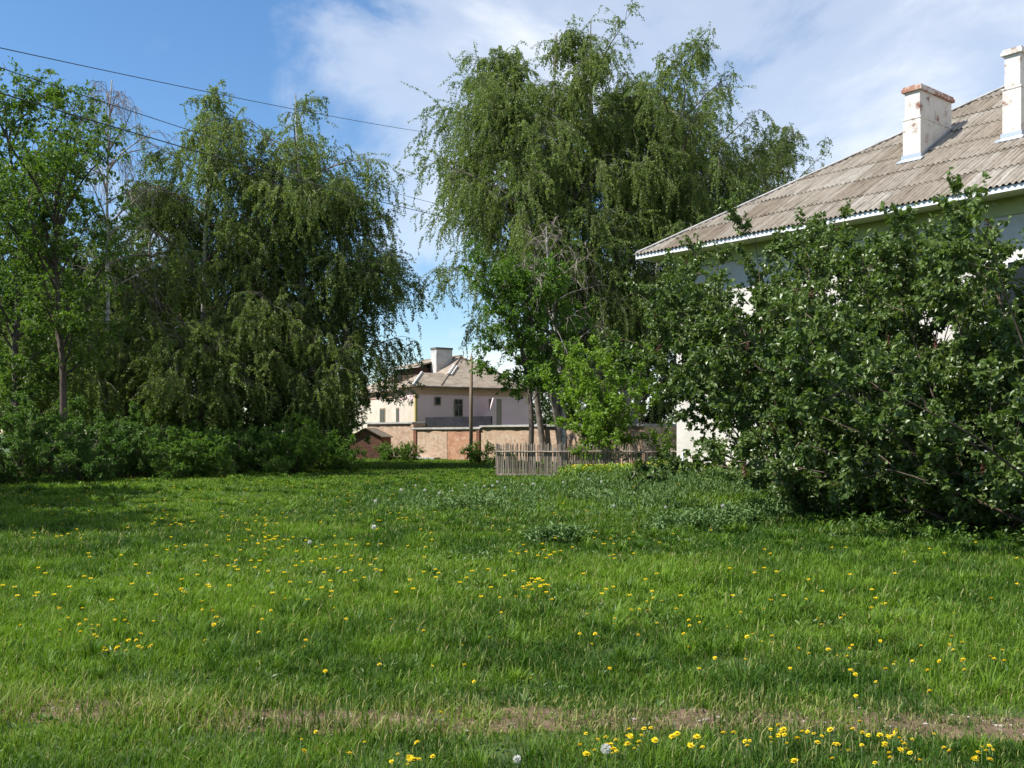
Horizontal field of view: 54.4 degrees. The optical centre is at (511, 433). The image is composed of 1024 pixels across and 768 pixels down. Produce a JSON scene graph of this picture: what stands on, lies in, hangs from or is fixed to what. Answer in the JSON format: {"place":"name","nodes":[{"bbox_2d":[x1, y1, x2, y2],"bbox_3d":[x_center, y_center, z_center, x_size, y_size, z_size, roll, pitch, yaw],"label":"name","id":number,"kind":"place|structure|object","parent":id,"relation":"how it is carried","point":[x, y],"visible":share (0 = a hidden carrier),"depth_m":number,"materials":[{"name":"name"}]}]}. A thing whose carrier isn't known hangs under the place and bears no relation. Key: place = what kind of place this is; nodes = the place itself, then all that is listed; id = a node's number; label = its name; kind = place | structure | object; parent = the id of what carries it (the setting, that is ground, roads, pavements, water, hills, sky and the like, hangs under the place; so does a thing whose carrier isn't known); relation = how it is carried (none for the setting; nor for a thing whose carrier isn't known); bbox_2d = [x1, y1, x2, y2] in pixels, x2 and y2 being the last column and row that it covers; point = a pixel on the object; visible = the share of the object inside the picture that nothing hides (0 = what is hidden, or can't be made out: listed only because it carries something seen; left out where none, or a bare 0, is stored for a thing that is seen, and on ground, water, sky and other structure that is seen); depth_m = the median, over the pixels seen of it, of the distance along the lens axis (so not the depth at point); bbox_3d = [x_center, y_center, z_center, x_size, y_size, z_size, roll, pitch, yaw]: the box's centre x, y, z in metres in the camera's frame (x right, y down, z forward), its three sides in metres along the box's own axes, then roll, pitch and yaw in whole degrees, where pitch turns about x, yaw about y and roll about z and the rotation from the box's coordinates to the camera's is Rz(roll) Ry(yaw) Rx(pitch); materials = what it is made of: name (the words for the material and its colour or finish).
{"place":"outdoors","nodes":[
{"label":"outdoors","id":0,"kind":"place"},
{"bbox_2d":[0,92,446,217],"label":"overhead wire","id":1,"kind":"object","parent":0,"point":[185,147],"visible":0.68,"depth_m":25.61,"materials":[{"name":"black metal"}]},
{"bbox_2d":[0,67,446,206],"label":"overhead wire","id":2,"kind":"object","parent":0,"point":[187,129],"visible":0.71,"depth_m":25.98,"materials":[{"name":"black metal"}]},
{"bbox_2d":[0,47,455,136],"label":"overhead wire","id":3,"kind":"object","parent":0,"point":[190,88],"visible":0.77,"depth_m":26.44,"materials":[{"name":"black metal"}]},
{"bbox_2d":[0,434,1023,767],"bbox_3d":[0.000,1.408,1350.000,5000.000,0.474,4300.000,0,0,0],"label":"ground","id":4,"kind":"structure","parent":0,"point":[526,746],"depth_m":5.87,"materials":[{"name":"green plant"}]},
{"bbox_2d":[0,398,82,484],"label":"hedge shrub","id":5,"kind":"object","parent":4,"relation":"on","point":[25,471],"visible":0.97,"depth_m":29.63,"materials":[{"name":"green plant"}]},
{"bbox_2d":[0,56,106,466],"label":"broadleaf tree","id":6,"kind":"object","parent":4,"relation":"on","point":[12,379],"visible":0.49,"depth_m":40.95,"materials":[{"name":"green plant"}]},
{"bbox_2d":[0,390,109,474],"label":"hedge shrub","id":7,"kind":"object","parent":4,"relation":"on","point":[24,399],"visible":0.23,"depth_m":37.63,"materials":[{"name":"green plant"}]},
{"bbox_2d":[0,185,118,433],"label":"dark tree","id":8,"kind":"object","parent":4,"relation":"on","point":[12,304],"visible":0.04,"depth_m":52.09,"materials":[{"name":"green plant"}]},
{"bbox_2d":[37,229,92,432],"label":"dark tree","id":9,"kind":"object","parent":4,"relation":"on","point":[75,287],"depth_m":63.48,"materials":[{"name":"green plant"}]},
{"bbox_2d":[0,288,130,441],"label":"birch tree","id":10,"kind":"object","parent":4,"relation":"on","point":[46,407],"visible":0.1,"depth_m":45.36,"materials":[{"name":"green plant"}]},
{"bbox_2d":[2,408,133,481],"bbox_3d":[-13.759,0.491,31.914,4.241,2.630,5.265,0,0,0],"label":"hedge shrub","id":11,"kind":"object","parent":4,"relation":"on","point":[90,467],"visible":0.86,"depth_m":31.63,"materials":[{"name":"green plant"}]},
{"bbox_2d":[0,69,154,471],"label":"ash tree","id":12,"kind":"object","parent":4,"relation":"on","point":[61,162],"visible":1,"depth_m":35.81,"materials":[{"name":"green plant"}]},
{"bbox_2d":[26,233,151,429],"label":"dark tree","id":13,"kind":"object","parent":4,"relation":"on","point":[111,308],"visible":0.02,"depth_m":57.07,"materials":[{"name":"green plant"}]},
{"bbox_2d":[40,80,188,466],"bbox_3d":[-17.145,-6.695,43.375,6.924,16.848,7.318,0,0,-44],"label":"birch tree","id":14,"kind":"object","parent":4,"relation":"on","point":[106,185],"visible":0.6,"depth_m":42.67,"materials":[{"name":"green plant"}]},
{"bbox_2d":[33,301,200,438],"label":"birch tree","id":15,"kind":"object","parent":4,"relation":"on","point":[120,353],"visible":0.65,"depth_m":42.10,"materials":[{"name":"green plant"}]},
{"bbox_2d":[86,234,162,421],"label":"dark tree","id":16,"kind":"object","parent":4,"relation":"on","point":[101,304],"depth_m":64.62,"materials":[{"name":"green plant"}]},
{"bbox_2d":[75,401,201,470],"bbox_3d":[-15.411,0.145,40.941,4.861,3.045,3.764,0,0,8],"label":"hedge shrub","id":17,"kind":"object","parent":4,"relation":"on","point":[140,416],"visible":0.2,"depth_m":40.32,"materials":[{"name":"green plant"}]},
{"bbox_2d":[77,419,203,479],"bbox_3d":[-13.159,0.688,34.277,4.171,2.368,3.858,0,0,36],"label":"hedge shrub","id":18,"kind":"object","parent":4,"relation":"on","point":[137,462],"visible":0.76,"depth_m":34.01,"materials":[{"name":"green plant"}]},
{"bbox_2d":[49,180,240,432],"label":"birch tree","id":19,"kind":"object","parent":4,"relation":"on","point":[144,265],"visible":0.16,"depth_m":45.56,"materials":[{"name":"green plant"}]},
{"bbox_2d":[151,457,190,478],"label":"wild bush","id":20,"kind":"object","parent":4,"relation":"on","point":[169,471],"visible":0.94,"depth_m":33.47,"materials":[{"name":"green plant"}]},
{"bbox_2d":[121,254,226,437],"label":"dark tree","id":21,"kind":"object","parent":4,"relation":"on","point":[158,352],"visible":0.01,"depth_m":58.50,"materials":[{"name":"green plant"}]},
{"bbox_2d":[143,425,235,477],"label":"hedge shrub","id":22,"kind":"object","parent":4,"relation":"on","point":[201,464],"visible":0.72,"depth_m":34.68,"materials":[{"name":"green plant"}]},
{"bbox_2d":[121,305,277,450],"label":"birch tree","id":23,"kind":"object","parent":4,"relation":"on","point":[171,387],"visible":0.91,"depth_m":41.21,"materials":[{"name":"green plant"}]},
{"bbox_2d":[81,79,321,436],"bbox_3d":[-13.720,-7.267,45.493,10.119,17.920,9.598,0,0,-36],"label":"birch tree","id":24,"kind":"object","parent":4,"relation":"on","point":[216,126],"visible":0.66,"depth_m":44.17,"materials":[{"name":"green plant"}]},
{"bbox_2d":[149,401,270,463],"bbox_3d":[-12.821,0.117,42.504,4.861,3.045,3.764,0,0,-40],"label":"hedge shrub","id":25,"kind":"object","parent":4,"relation":"on","point":[199,427],"visible":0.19,"depth_m":42.03,"materials":[{"name":"green plant"}]},
{"bbox_2d":[207,455,240,477],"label":"wild bush","id":26,"kind":"object","parent":4,"relation":"on","point":[221,467],"visible":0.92,"depth_m":35.08,"materials":[{"name":"green plant"}]},
{"bbox_2d":[205,276,282,443],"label":"dark tree","id":27,"kind":"object","parent":4,"relation":"on","point":[237,417],"visible":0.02,"depth_m":49.55,"materials":[{"name":"green plant"}]},
{"bbox_2d":[204,421,299,473],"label":"hedge shrub","id":28,"kind":"object","parent":4,"relation":"on","point":[246,441],"visible":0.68,"depth_m":38.39,"materials":[{"name":"green plant"}]},
{"bbox_2d":[154,132,352,458],"bbox_3d":[-11.939,-6.062,46.159,8.882,15.524,9.107,0,0,-19],"label":"birch tree","id":29,"kind":"object","parent":4,"relation":"on","point":[277,195],"visible":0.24,"depth_m":44.84,"materials":[{"name":"green plant"}]},
{"bbox_2d":[188,297,340,465],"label":"birch tree","id":30,"kind":"object","parent":4,"relation":"on","point":[283,360],"visible":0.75,"depth_m":42.15,"materials":[{"name":"green plant"}]},
{"bbox_2d":[262,456,294,474],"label":"wild bush","id":31,"kind":"object","parent":4,"relation":"on","point":[282,468],"visible":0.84,"depth_m":37.08,"materials":[{"name":"green plant"}]},
{"bbox_2d":[231,410,341,467],"bbox_3d":[-10.109,0.224,43.993,4.618,2.893,3.576,0,0,-38],"label":"hedge shrub","id":32,"kind":"object","parent":4,"relation":"on","point":[273,430],"visible":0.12,"depth_m":43.16,"materials":[{"name":"green plant"}]},
{"bbox_2d":[240,412,337,472],"bbox_3d":[-8.636,0.375,38.632,3.514,2.530,3.989,0,0,43],"label":"hedge shrub","id":33,"kind":"object","parent":4,"relation":"on","point":[300,448],"visible":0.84,"depth_m":38.42,"materials":[{"name":"green plant"}]},
{"bbox_2d":[161,90,427,425],"bbox_3d":[-9.553,-6.922,46.256,11.457,17.330,10.367,0,0,-36],"label":"birch tree","id":34,"kind":"object","parent":4,"relation":"on","point":[299,203],"visible":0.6,"depth_m":44.21,"materials":[{"name":"green plant"}]},
{"bbox_2d":[246,323,379,464],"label":"birch tree","id":35,"kind":"object","parent":4,"relation":"on","point":[341,392],"visible":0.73,"depth_m":42.96,"materials":[{"name":"green plant"}]},
{"bbox_2d":[283,407,371,468],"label":"hedge shrub","id":36,"kind":"object","parent":4,"relation":"on","point":[348,430],"visible":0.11,"depth_m":43.52,"materials":[{"name":"green plant"}]},
{"bbox_2d":[271,288,394,437],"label":"dark tree","id":37,"kind":"object","parent":4,"relation":"on","point":[379,394],"visible":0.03,"depth_m":47.78,"materials":[{"name":"green plant"}]},
{"bbox_2d":[306,432,367,470],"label":"hedge shrub","id":38,"kind":"object","parent":4,"relation":"on","point":[337,448],"visible":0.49,"depth_m":40.57,"materials":[{"name":"green plant"}]},
{"bbox_2d":[323,451,364,471],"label":"wild bush","id":39,"kind":"object","parent":4,"relation":"on","point":[347,465],"visible":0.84,"depth_m":39.71,"materials":[{"name":"green plant"}]},
{"bbox_2d":[253,179,466,449],"bbox_3d":[-7.893,-4.991,45.852,9.405,13.426,8.464,0,0,40],"label":"birch tree","id":40,"kind":"object","parent":4,"relation":"on","point":[390,277],"visible":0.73,"depth_m":44.59,"materials":[{"name":"green plant"}]},
{"bbox_2d":[350,428,392,459],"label":"brick shed","id":41,"kind":"structure","parent":4,"relation":"on","point":[378,436],"depth_m":59.91,"materials":[{"name":"brown brick"}]},
{"bbox_2d":[373,441,404,460],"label":"wild bush","id":42,"kind":"object","parent":4,"relation":"on","point":[386,452],"visible":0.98,"depth_m":55.88,"materials":[{"name":"green plant"}]},
{"bbox_2d":[406,755,412,767],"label":"dandelion","id":43,"kind":"object","parent":4,"relation":"on","point":[408,758],"visible":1,"depth_m":4.68,"materials":[{"name":"yellow plant"}]},
{"bbox_2d":[395,441,426,459],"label":"wild bush","id":44,"kind":"object","parent":4,"relation":"on","point":[408,449],"visible":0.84,"depth_m":56.97,"materials":[{"name":"green plant"}]},
{"bbox_2d":[367,422,463,455],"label":"brick garage","id":45,"kind":"structure","parent":4,"relation":"on","point":[402,432],"depth_m":63.19,"materials":[{"name":"brick"}]},
{"bbox_2d":[355,340,532,430],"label":"pink house","id":46,"kind":"structure","parent":4,"relation":"on","point":[443,376],"depth_m":73.34,"materials":[{"name":"brown"}]},
{"bbox_2d":[380,408,384,421],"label":"window","id":47,"kind":"structure","parent":46,"relation":"in","point":[382,410],"depth_m":78.91,"materials":[{"name":"grey glass"}]},
{"bbox_2d":[396,408,398,421],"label":"window","id":48,"kind":"structure","parent":46,"relation":"in","point":[397,409],"depth_m":76.80,"materials":[{"name":"grey glass"}]},
{"bbox_2d":[435,397,440,404],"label":"window","id":49,"kind":"structure","parent":46,"relation":"in","point":[437,399],"depth_m":70.97,"materials":[{"name":"brown"}]},
{"bbox_2d":[454,399,462,416],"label":"window","id":50,"kind":"structure","parent":46,"relation":"in","point":[458,403],"depth_m":71.91,"materials":[{"name":"brown"}]},
{"bbox_2d":[489,399,501,424],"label":"door","id":51,"kind":"structure","parent":46,"relation":"in","point":[498,401],"depth_m":73.81,"materials":[{"name":"grey"}]},
{"bbox_2d":[412,416,491,459],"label":"brick garage","id":52,"kind":"structure","parent":4,"relation":"on","point":[437,443],"depth_m":59.90,"materials":[{"name":"brick"}]},
{"bbox_2d":[417,431,446,458],"bbox_3d":[-4.879,0.929,60.685,0.026,2.150,2.869,0,0,-43],"label":"filled doorway","id":53,"kind":"structure","parent":52,"relation":"in","point":[433,442],"depth_m":60.62,"materials":[{"name":"brick"}]},
{"bbox_2d":[448,431,475,459],"bbox_3d":[-2.937,0.944,58.630,0.026,2.120,2.659,0,0,-43],"label":"filled doorway","id":54,"kind":"structure","parent":52,"relation":"in","point":[456,440],"depth_m":58.92,"materials":[{"name":"orange brick"}]},
{"bbox_2d":[459,353,472,459],"bbox_3d":[-2.450,-1.193,53.000,0.759,6.160,0.230,0,0,0],"label":"utility pole","id":55,"kind":"object","parent":4,"relation":"on","point":[471,410],"visible":0.84,"depth_m":52.93,"materials":[{"name":"brown wood"}]},
{"bbox_2d":[460,439,502,462],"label":"wild bush","id":56,"kind":"object","parent":4,"relation":"on","point":[476,455],"visible":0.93,"depth_m":51.82,"materials":[{"name":"green plant"}]},
{"bbox_2d":[398,40,608,461],"bbox_3d":[-0.189,-10.068,54.255,11.850,23.559,11.905,0,0,0],"label":"birch tree","id":57,"kind":"object","parent":4,"relation":"on","point":[505,66],"visible":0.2,"depth_m":53.83,"materials":[{"name":"green plant"}]},
{"bbox_2d":[485,450,524,468],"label":"wild bush","id":58,"kind":"object","parent":4,"relation":"on","point":[489,459],"visible":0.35,"depth_m":43.91,"materials":[{"name":"green plant"}]},
{"bbox_2d":[0,474,1017,600],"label":"distant dandelions","id":59,"kind":"object","parent":4,"relation":"on","point":[539,578],"visible":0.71,"depth_m":11.07,"materials":[{"name":"yellow plant"}]},
{"bbox_2d":[513,754,520,767],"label":"dandelion seed head","id":60,"kind":"object","parent":4,"relation":"on","point":[517,758],"visible":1,"depth_m":4.36},
{"bbox_2d":[479,424,556,461],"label":"brick garage","id":61,"kind":"structure","parent":4,"relation":"on","point":[511,435],"depth_m":55.47,"materials":[{"name":"brick"}]},
{"bbox_2d":[493,442,562,476],"bbox_3d":[0.585,1.091,35.851,2.596,1.585,0.245,0,0,17],"label":"paling fence","id":62,"kind":"object","parent":4,"relation":"on","point":[546,451],"visible":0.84,"depth_m":35.78,"materials":[{"name":"grey wood"}]},
{"bbox_2d":[457,237,599,469],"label":"maple tree","id":63,"kind":"object","parent":4,"relation":"on","point":[523,333],"visible":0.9,"depth_m":42.26,"materials":[{"name":"green plant"}]},
{"bbox_2d":[396,14,687,463],"bbox_3d":[2.177,-9.947,50.275,13.372,23.363,13.098,0,0,38],"label":"birch tree","id":64,"kind":"object","parent":4,"relation":"on","point":[486,115],"visible":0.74,"depth_m":48.84,"materials":[{"name":"green plant"}]},
{"bbox_2d":[495,216,622,461],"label":"bare tree","id":65,"kind":"object","parent":4,"relation":"on","point":[559,368],"visible":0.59,"depth_m":44.14,"materials":[{"name":"plant"}]},
{"bbox_2d":[533,325,585,423],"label":"dark tree","id":66,"kind":"object","parent":4,"relation":"on","point":[546,417],"visible":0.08,"depth_m":83.66,"materials":[{"name":"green plant"}]},
{"bbox_2d":[582,751,589,758],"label":"dandelion","id":67,"kind":"object","parent":4,"relation":"on","point":[586,753],"visible":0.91,"depth_m":4.83,"materials":[{"name":"yellow plant"}]},
{"bbox_2d":[541,321,635,423],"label":"dark tree","id":68,"kind":"object","parent":4,"relation":"on","point":[572,411],"visible":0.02,"depth_m":64.30,"materials":[{"name":"green plant"}]},
{"bbox_2d":[468,0,716,415],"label":"birch tree","id":69,"kind":"object","parent":4,"relation":"on","point":[621,106],"visible":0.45,"depth_m":49.13,"materials":[{"name":"green plant"}]},
{"bbox_2d":[538,334,665,471],"bbox_3d":[2.727,-1.085,36.697,5.727,5.470,6.088,0,0,30],"label":"maple bush","id":70,"kind":"object","parent":4,"relation":"on","point":[596,427],"visible":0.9,"depth_m":36.82,"materials":[{"name":"green plant"}]},
{"bbox_2d":[600,744,610,767],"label":"dandelion seed head","id":71,"kind":"object","parent":4,"relation":"on","point":[605,748],"visible":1,"depth_m":4.37},
{"bbox_2d":[558,443,656,472],"bbox_3d":[3.425,1.107,35.948,3.614,1.559,0.245,0,0,2],"label":"paling fence","id":72,"kind":"object","parent":4,"relation":"on","point":[653,451],"visible":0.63,"depth_m":35.90,"materials":[{"name":"grey wood"}]},
{"bbox_2d":[563,262,676,423],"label":"dark tree","id":73,"kind":"object","parent":4,"relation":"on","point":[654,417],"visible":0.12,"depth_m":61.26,"materials":[{"name":"green plant"}]},
{"bbox_2d":[566,424,676,463],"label":"brick garage","id":74,"kind":"structure","parent":4,"relation":"on","point":[571,441],"depth_m":49.74,"materials":[{"name":"brick"}]},
{"bbox_2d":[249,465,996,546],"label":"silvery weeds","id":75,"kind":"object","parent":4,"relation":"on","point":[616,501],"visible":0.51,"depth_m":21.62,"materials":[{"name":"green plant"}]},
{"bbox_2d":[421,486,825,545],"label":"tall weeds","id":76,"kind":"object","parent":4,"relation":"on","point":[544,532],"visible":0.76,"depth_m":17.01,"materials":[{"name":"green plant"}]},
{"bbox_2d":[627,733,633,751],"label":"dandelion","id":77,"kind":"object","parent":4,"relation":"on","point":[630,736],"visible":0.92,"depth_m":4.92,"materials":[{"name":"yellow plant"}]},
{"bbox_2d":[523,21,766,425],"bbox_3d":[6.467,-9.468,51.954,13.279,22.437,14.952,0,0,0],"label":"birch tree","id":78,"kind":"object","parent":4,"relation":"on","point":[700,57],"visible":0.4,"depth_m":49.77,"materials":[{"name":"green plant"}]},
{"bbox_2d":[555,460,752,476],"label":"flowering weeds","id":79,"kind":"object","parent":4,"relation":"on","point":[589,467],"visible":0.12,"depth_m":30.68,"materials":[{"name":"green plant"}]},
{"bbox_2d":[565,461,728,470],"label":"yellow blossoms","id":80,"kind":"object","parent":79,"relation":"on","point":[617,463],"visible":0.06,"depth_m":31.22,"materials":[{"name":"yellow plant"}]},
{"bbox_2d":[651,737,657,756],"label":"dandelion","id":81,"kind":"object","parent":4,"relation":"on","point":[654,740],"visible":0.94,"depth_m":4.85,"materials":[{"name":"yellow plant"}]},
{"bbox_2d":[643,418,676,462],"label":"sapling","id":82,"kind":"object","parent":4,"relation":"on","point":[654,434],"visible":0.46,"depth_m":36.65,"materials":[{"name":"green plant"}]},
{"bbox_2d":[670,448,676,456],"bbox_3d":[5.845,1.181,35.250,0.589,1.390,0.245,0,0,14],"label":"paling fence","id":83,"kind":"object","parent":4,"relation":"on","point":[672,450],"visible":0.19,"depth_m":35.23,"materials":[{"name":"grey wood"}]},
{"bbox_2d":[673,731,679,749],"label":"dandelion","id":84,"kind":"object","parent":4,"relation":"on","point":[676,733],"visible":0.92,"depth_m":4.85,"materials":[{"name":"yellow plant"}]},
{"bbox_2d":[581,91,795,342],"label":"birch tree","id":85,"kind":"object","parent":4,"relation":"on","point":[757,154],"visible":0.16,"depth_m":52.05,"materials":[{"name":"green plant"}]},
{"bbox_2d":[687,743,694,758],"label":"dandelion","id":86,"kind":"object","parent":4,"relation":"on","point":[689,745],"visible":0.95,"depth_m":4.77,"materials":[{"name":"yellow plant"}]},
{"bbox_2d":[694,733,700,752],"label":"dandelion","id":87,"kind":"object","parent":4,"relation":"on","point":[696,736],"visible":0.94,"depth_m":4.91,"materials":[{"name":"yellow plant"}]},
{"bbox_2d":[592,188,913,486],"bbox_3d":[6.043,-2.101,23.762,8.045,7.150,7.834,0,0,0],"label":"lilac bush","id":88,"kind":"object","parent":4,"relation":"on","point":[690,293],"visible":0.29,"depth_m":23.20,"materials":[{"name":"green plant"}]},
{"bbox_2d":[697,121,833,221],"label":"birch tree","id":89,"kind":"object","parent":4,"relation":"on","point":[791,145],"visible":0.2,"depth_m":56.48,"materials":[{"name":"green plant"}]},
{"bbox_2d":[776,733,780,757],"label":"dandelion","id":90,"kind":"object","parent":4,"relation":"on","point":[778,735],"visible":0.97,"depth_m":4.91,"materials":[{"name":"yellow plant"}]},
{"bbox_2d":[815,740,820,761],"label":"dandelion","id":91,"kind":"object","parent":4,"relation":"on","point":[817,742],"visible":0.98,"depth_m":4.80,"materials":[{"name":"yellow plant"}]},
{"bbox_2d":[624,201,1023,521],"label":"lilac bush","id":92,"kind":"object","parent":4,"relation":"on","point":[851,259],"visible":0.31,"depth_m":17.77,"materials":[{"name":"green plant"}]},
{"bbox_2d":[634,45,1023,467],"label":"plaster house","id":93,"kind":"structure","parent":4,"relation":"on","point":[926,148],"depth_m":28.88,"materials":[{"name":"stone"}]},
{"bbox_2d":[980,257,1023,324],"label":"window","id":94,"kind":"structure","parent":93,"relation":"in","point":[1008,262],"depth_m":24.48,"materials":[{"name":"grey"}]},
{"bbox_2d":[650,204,1023,504],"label":"lilac bush","id":95,"kind":"object","parent":4,"relation":"on","point":[904,273],"visible":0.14,"depth_m":19.30,"materials":[{"name":"green plant"}]},
{"bbox_2d":[682,210,1023,532],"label":"lilac bush","id":96,"kind":"object","parent":4,"relation":"on","point":[801,406],"visible":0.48,"depth_m":15.86,"materials":[{"name":"green plant"}]},
{"bbox_2d":[689,466,1023,552],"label":"nettles","id":97,"kind":"object","parent":4,"relation":"on","point":[929,527],"visible":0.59,"depth_m":15.73,"materials":[{"name":"green plant"}]},
{"bbox_2d":[763,167,1023,538],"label":"lilac bush","id":98,"kind":"object","parent":4,"relation":"on","point":[1008,487],"visible":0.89,"depth_m":14.35,"materials":[{"name":"green plant"}]},
{"bbox_2d":[0,692,1023,740],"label":"dirt path","id":99,"kind":"structure","parent":0,"point":[987,730],"depth_m":5.51,"materials":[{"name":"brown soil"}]},
{"bbox_2d":[0,0,1023,433],"label":"sky","id":100,"kind":"structure","parent":0,"point":[839,70],"materials":[{"name":"blue"}]}
]}

